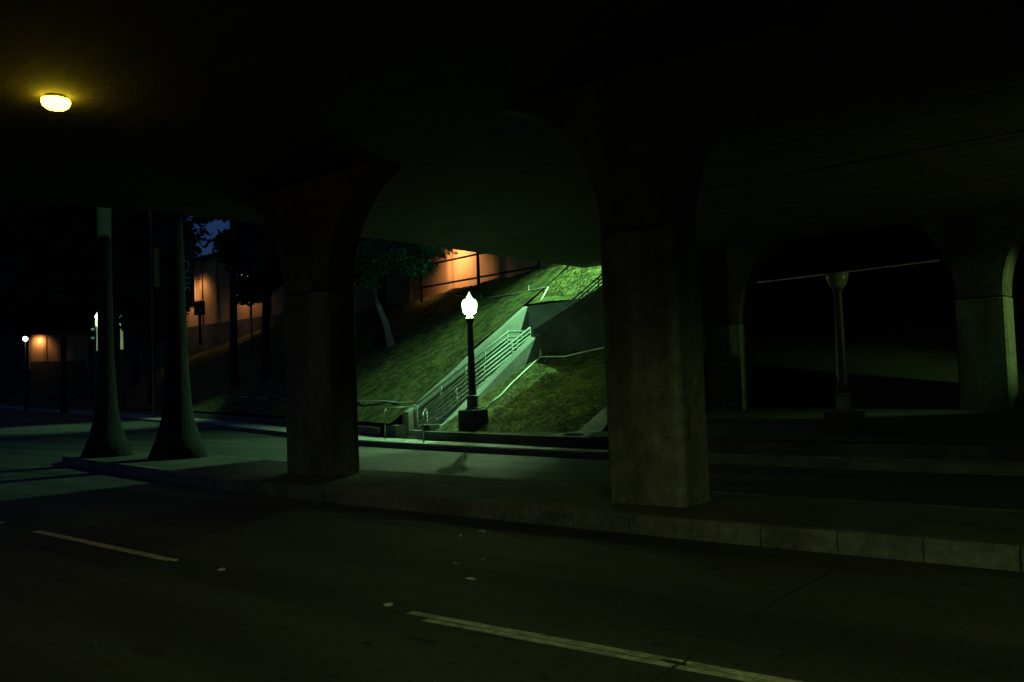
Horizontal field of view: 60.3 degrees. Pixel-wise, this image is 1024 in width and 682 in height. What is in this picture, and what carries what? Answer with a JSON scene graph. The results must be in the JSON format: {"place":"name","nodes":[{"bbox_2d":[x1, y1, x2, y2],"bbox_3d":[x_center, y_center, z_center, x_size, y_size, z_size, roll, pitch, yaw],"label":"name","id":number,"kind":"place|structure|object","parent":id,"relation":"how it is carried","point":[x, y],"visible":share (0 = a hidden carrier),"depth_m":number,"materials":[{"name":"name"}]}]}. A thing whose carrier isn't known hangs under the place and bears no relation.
{"place":"outdoors","nodes":[
{"label":"outdoors","id":0,"kind":"place"},
{"bbox_2d":[187,216,229,257],"label":"sky","id":1,"kind":"structure","parent":0,"point":[212,227],"materials":[{"name":"blue"}]},
{"bbox_2d":[0,310,442,404],"bbox_3d":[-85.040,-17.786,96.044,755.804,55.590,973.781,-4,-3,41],"label":"hills","id":2,"kind":"structure","parent":0,"point":[12,368],"depth_m":324.01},
{"bbox_2d":[1,264,770,434],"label":"hillside","id":3,"kind":"structure","parent":0,"point":[209,376],"depth_m":34.15,"materials":[{"name":"green plant"}]},
{"bbox_2d":[26,331,89,395],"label":"campus building","id":4,"kind":"structure","parent":3,"relation":"on","point":[45,357],"depth_m":106.47,"materials":[{"name":"orange paint"}]},
{"bbox_2d":[119,317,123,409],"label":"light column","id":5,"kind":"structure","parent":3,"relation":"on","point":[122,380],"depth_m":76.74,"materials":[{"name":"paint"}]},
{"bbox_2d":[194,301,204,344],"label":"box sign","id":6,"kind":"object","parent":3,"relation":"on","point":[199,310],"visible":0.94,"depth_m":70.66,"materials":[{"name":"black metal"}]},
{"bbox_2d":[160,251,284,366],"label":"campus building","id":7,"kind":"structure","parent":3,"relation":"on","point":[212,282],"depth_m":82.00,"materials":[{"name":"orange paint"}]},
{"bbox_2d":[215,219,239,389],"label":"broadleaf tree","id":8,"kind":"object","parent":3,"relation":"on","point":[233,380],"depth_m":53.56,"materials":[{"name":"plant"}]},
{"bbox_2d":[212,221,283,381],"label":"broadleaf tree","id":9,"kind":"object","parent":3,"relation":"on","point":[231,245],"visible":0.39,"depth_m":49.24,"materials":[{"name":"green plant"}]},
{"bbox_2d":[250,306,252,354],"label":"globe lamp","id":10,"kind":"object","parent":3,"relation":"on","point":[251,331],"visible":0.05,"depth_m":63.76,"materials":[{"name":"brown metal"}]},
{"bbox_2d":[229,396,412,403],"bbox_3d":[-9.655,2.540,38.991,0.281,0.326,28.033,-1,-3,-29],"label":"irrigation pipe","id":11,"kind":"object","parent":3,"relation":"on","point":[358,401],"visible":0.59,"depth_m":29.25,"materials":[{"name":"white plastic"}]},
{"bbox_2d":[354,237,420,348],"bbox_3d":[-6.180,-3.199,40.223,6.844,7.190,4.990,-4,-3,41],"label":"broadleaf tree","id":12,"kind":"object","parent":3,"relation":"on","point":[380,339],"visible":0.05,"depth_m":39.82,"materials":[{"name":"green plant"}]},
{"bbox_2d":[354,238,458,347],"bbox_3d":[-4.406,-2.273,36.420,7.354,5.218,2.930,-4,-3,41],"label":"broadleaf tree","id":13,"kind":"object","parent":3,"relation":"on","point":[406,257],"visible":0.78,"depth_m":36.51,"materials":[{"name":"green plant"}]},
{"bbox_2d":[353,247,581,360],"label":"retaining wall","id":14,"kind":"structure","parent":3,"relation":"on","point":[400,288],"depth_m":45.83,"materials":[{"name":"orange paint"}]},
{"bbox_2d":[458,293,487,430],"bbox_3d":[-1.100,0.730,23.912,0.600,4.140,0.600,-4,-3,41],"label":"street lamp","id":15,"kind":"object","parent":3,"relation":"on","point":[473,416],"visible":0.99,"depth_m":23.79,"materials":[{"name":"metal"}]},
{"bbox_2d":[476,252,480,289],"bbox_3d":[-1.408,-4.982,38.210,0.586,5.660,2.159,-1,-3,-21],"label":"mast light","id":16,"kind":"object","parent":3,"relation":"on","point":[478,271],"depth_m":39.08,"materials":[{"name":"brown metal"}]},
{"bbox_2d":[419,253,539,302],"bbox_3d":[-1.689,-3.037,39.329,0.099,1.900,8.648,0,-3,-41],"label":"crest fence","id":17,"kind":"object","parent":3,"relation":"on","point":[494,274],"visible":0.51,"depth_m":39.80,"materials":[{"name":"black metal"}]},
{"bbox_2d":[384,285,604,439],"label":"staircase","id":18,"kind":"structure","parent":3,"relation":"on","point":[577,325],"depth_m":27.77,"materials":[{"name":"concrete"}]},
{"bbox_2d":[416,330,528,429],"bbox_3d":[-1.084,1.228,28.185,0.072,3.256,5.457,-4,-3,41],"label":"handrail","id":19,"kind":"object","parent":18,"relation":"on","point":[457,377],"visible":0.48,"depth_m":27.47,"materials":[{"name":"grey metal"}]},
{"bbox_2d":[426,327,530,423],"bbox_3d":[-0.913,1.230,27.110,0.072,3.462,4.852,-4,-3,41],"label":"handrail","id":20,"kind":"object","parent":18,"relation":"on","point":[466,378],"visible":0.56,"depth_m":26.86,"materials":[{"name":"grey metal"}]},
{"bbox_2d":[564,273,601,309],"bbox_3d":[2.343,-1.200,27.656,1.802,2.016,0.060,-4,-3,41],"label":"handrail","id":21,"kind":"object","parent":18,"relation":"on","point":[585,288],"visible":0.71,"depth_m":27.62,"materials":[{"name":"grey metal"}]},
{"bbox_2d":[455,285,548,302],"bbox_3d":[-0.501,-1.696,35.019,0.666,1.294,9.685,-1,-3,-21],"label":"irrigation pipe","id":22,"kind":"object","parent":3,"relation":"on","point":[513,293],"visible":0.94,"depth_m":33.22,"materials":[{"name":"white plastic"}]},
{"bbox_2d":[485,347,604,407],"bbox_3d":[1.296,1.056,26.709,4.863,1.721,2.608,-1,-3,-13],"label":"irrigation pipe","id":23,"kind":"object","parent":3,"relation":"on","point":[490,403],"visible":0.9,"depth_m":27.02,"materials":[{"name":"white plastic"}]},
{"bbox_2d":[0,408,1023,681],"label":"road","id":24,"kind":"structure","parent":0,"point":[292,590],"depth_m":7.05,"materials":[{"name":"grey asphalt"}]},
{"bbox_2d":[23,336,27,414],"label":"globe lamp","id":25,"kind":"object","parent":24,"relation":"on","point":[25,338],"visible":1,"depth_m":90.56,"materials":[{"name":"brown metal"}]},
{"bbox_2d":[383,602,392,605],"bbox_3d":[-0.933,1.981,6.635,0.074,0.017,0.074,-4,-3,41],"label":"lane stud","id":26,"kind":"object","parent":24,"relation":"on","point":[388,604],"visible":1,"depth_m":6.62,"materials":[{"name":"plastic"}]},
{"bbox_2d":[132,618,687,664],"bbox_3d":[-0.670,1.936,5.748,3.563,0.002,0.921,-2,-3,9],"label":"tar patch","id":27,"kind":"object","parent":24,"relation":"on","point":[143,650],"visible":1,"depth_m":5.65,"materials":[{"name":"black asphalt"}]},
{"bbox_2d":[32,530,801,681],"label":"lane line","id":28,"kind":"object","parent":24,"relation":"on","point":[702,668],"visible":1,"depth_m":5.47,"materials":[{"name":"white paint"}]},
{"bbox_2d":[62,451,1023,571],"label":"kerb","id":29,"kind":"structure","parent":24,"relation":"on","point":[997,555],"depth_m":9.34,"materials":[{"name":"concrete"}]},
{"bbox_2d":[71,452,1023,544],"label":"median","id":30,"kind":"object","parent":24,"relation":"on","point":[1004,526],"visible":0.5,"depth_m":9.98,"materials":[{"name":"concrete"}]},
{"bbox_2d":[80,207,133,457],"bbox_3d":[-10.140,-4.268,21.906,4.046,14.247,4.018,-4,-3,41],"label":"palm tree","id":31,"kind":"object","parent":30,"relation":"on","point":[107,438],"visible":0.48,"depth_m":21.28,"materials":[{"name":"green plant"}]},
{"bbox_2d":[153,240,195,307],"bbox_3d":[-8.061,-0.474,21.088,0.930,6.450,0.099,-1,-3,-23],"label":"banner pole","id":32,"kind":"object","parent":30,"relation":"on","point":[189,273],"visible":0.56,"depth_m":21.23,"materials":[{"name":"brown metal"}]},
{"bbox_2d":[147,214,208,459],"bbox_3d":[-8.108,-3.893,20.703,4.046,13.248,4.018,-4,-3,41],"label":"palm tree","id":33,"kind":"object","parent":30,"relation":"on","point":[178,437],"visible":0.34,"depth_m":19.87,"materials":[{"name":"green plant"}]},
{"bbox_2d":[650,559,853,681],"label":"road crack","id":34,"kind":"object","parent":24,"relation":"on","point":[708,645],"visible":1,"depth_m":5.71,"materials":[{"name":"black asphalt"}]},
{"bbox_2d":[0,405,1023,464],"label":"sidewalk","id":35,"kind":"structure","parent":0,"point":[259,426],"depth_m":22.46,"materials":[{"name":"concrete"}]},
{"bbox_2d":[0,198,124,412],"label":"broadleaf tree","id":36,"kind":"object","parent":35,"relation":"on","point":[25,238],"visible":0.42,"depth_m":81.86,"materials":[{"name":"green plant"}]},
{"bbox_2d":[91,323,95,410],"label":"traffic light","id":37,"kind":"object","parent":35,"relation":"on","point":[93,329],"visible":0.93,"depth_m":80.31,"materials":[{"name":"brown metal"}]},
{"bbox_2d":[95,312,97,359],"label":"light column","id":38,"kind":"structure","parent":35,"relation":"on","point":[96,336],"depth_m":79.87,"materials":[{"name":"metal"}]},
{"bbox_2d":[149,212,155,416],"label":"mast light","id":39,"kind":"object","parent":35,"relation":"on","point":[152,325],"visible":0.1,"depth_m":56.23,"materials":[{"name":"brown metal"}]},
{"bbox_2d":[1,404,382,436],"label":"retaining wall","id":40,"kind":"structure","parent":35,"relation":"on","point":[370,431],"depth_m":42.92,"materials":[{"name":"concrete"}]},
{"bbox_2d":[384,406,415,438],"bbox_3d":[-3.236,2.355,25.494,0.048,0.910,1.364,-4,-3,34],"label":"handrail","id":41,"kind":"object","parent":35,"relation":"on","point":[394,408],"visible":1,"depth_m":25.19,"materials":[{"name":"metal"}]},
{"bbox_2d":[422,408,425,442],"bbox_3d":[-2.376,2.290,23.986,0.048,0.840,2.414,-2,-3,-4],"label":"handrail","id":42,"kind":"object","parent":35,"relation":"on","point":[423,424],"visible":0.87,"depth_m":22.80,"materials":[{"name":"metal"}]},
{"bbox_2d":[424,431,1023,461],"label":"retaining wall","id":43,"kind":"structure","parent":35,"relation":"on","point":[948,452],"depth_m":15.64,"materials":[{"name":"concrete"}]},
{"bbox_2d":[10,393,1023,445],"bbox_3d":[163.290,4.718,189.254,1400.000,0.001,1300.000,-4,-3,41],"label":"ground","id":44,"kind":"structure","parent":0,"point":[398,420],"depth_m":43.33,"materials":[{"name":"grey concrete"}]},
{"bbox_2d":[0,0,1023,507],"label":"bridge","id":45,"kind":"structure","parent":44,"relation":"on","point":[686,174],"depth_m":11.43,"materials":[{"name":"concrete"}]},
{"bbox_2d":[41,93,70,110],"bbox_3d":[-5.381,-2.808,10.388,0.316,0.159,0.316,-4,-3,41],"label":"ceiling light","id":46,"kind":"object","parent":45,"relation":"attached to","point":[55,101],"visible":1,"depth_m":10.29,"materials":[{"name":"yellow glass"}]},
{"bbox_2d":[755,260,938,282],"bbox_3d":[8.950,-1.869,23.951,4.951,0.114,0.064,-4,-3,41],"label":"conduit","id":47,"kind":"object","parent":45,"relation":"attached to","point":[850,271],"visible":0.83,"depth_m":23.60,"materials":[{"name":"white plastic"}]},
{"bbox_2d":[0,407,1023,475],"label":"kerb","id":48,"kind":"structure","parent":44,"relation":"on","point":[953,468],"depth_m":15.75,"materials":[{"name":"concrete"}]},
{"bbox_2d":[563,433,583,434],"bbox_3d":[1.396,2.123,20.074,0.420,0.030,0.220,-4,-3,41],"label":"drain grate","id":49,"kind":"object","parent":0,"point":[573,434],"visible":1,"depth_m":20.01,"materials":[{"name":"metal"}]},
{"bbox_2d":[550,406,607,437],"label":"embankment paving","id":50,"kind":"structure","parent":0,"point":[598,422],"depth_m":21.24,"materials":[{"name":"grey concrete"}]},
{"bbox_2d":[545,412,1023,444],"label":"underpass floor","id":51,"kind":"structure","parent":0,"point":[994,428],"depth_m":18.53,"materials":[{"name":"grey concrete"}]},
{"bbox_2d":[824,272,865,442],"bbox_3d":[6.500,0.492,17.363,0.600,3.680,0.600,-4,-3,41],"label":"street lamp","id":52,"kind":"object","parent":51,"relation":"on","point":[843,418],"visible":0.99,"depth_m":17.26,"materials":[{"name":"metal"}]},
{"bbox_2d":[703,243,1023,412],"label":"embankment paving","id":53,"kind":"structure","parent":0,"point":[900,337],"depth_m":26.94,"materials":[{"name":"grey concrete"}]}
]}

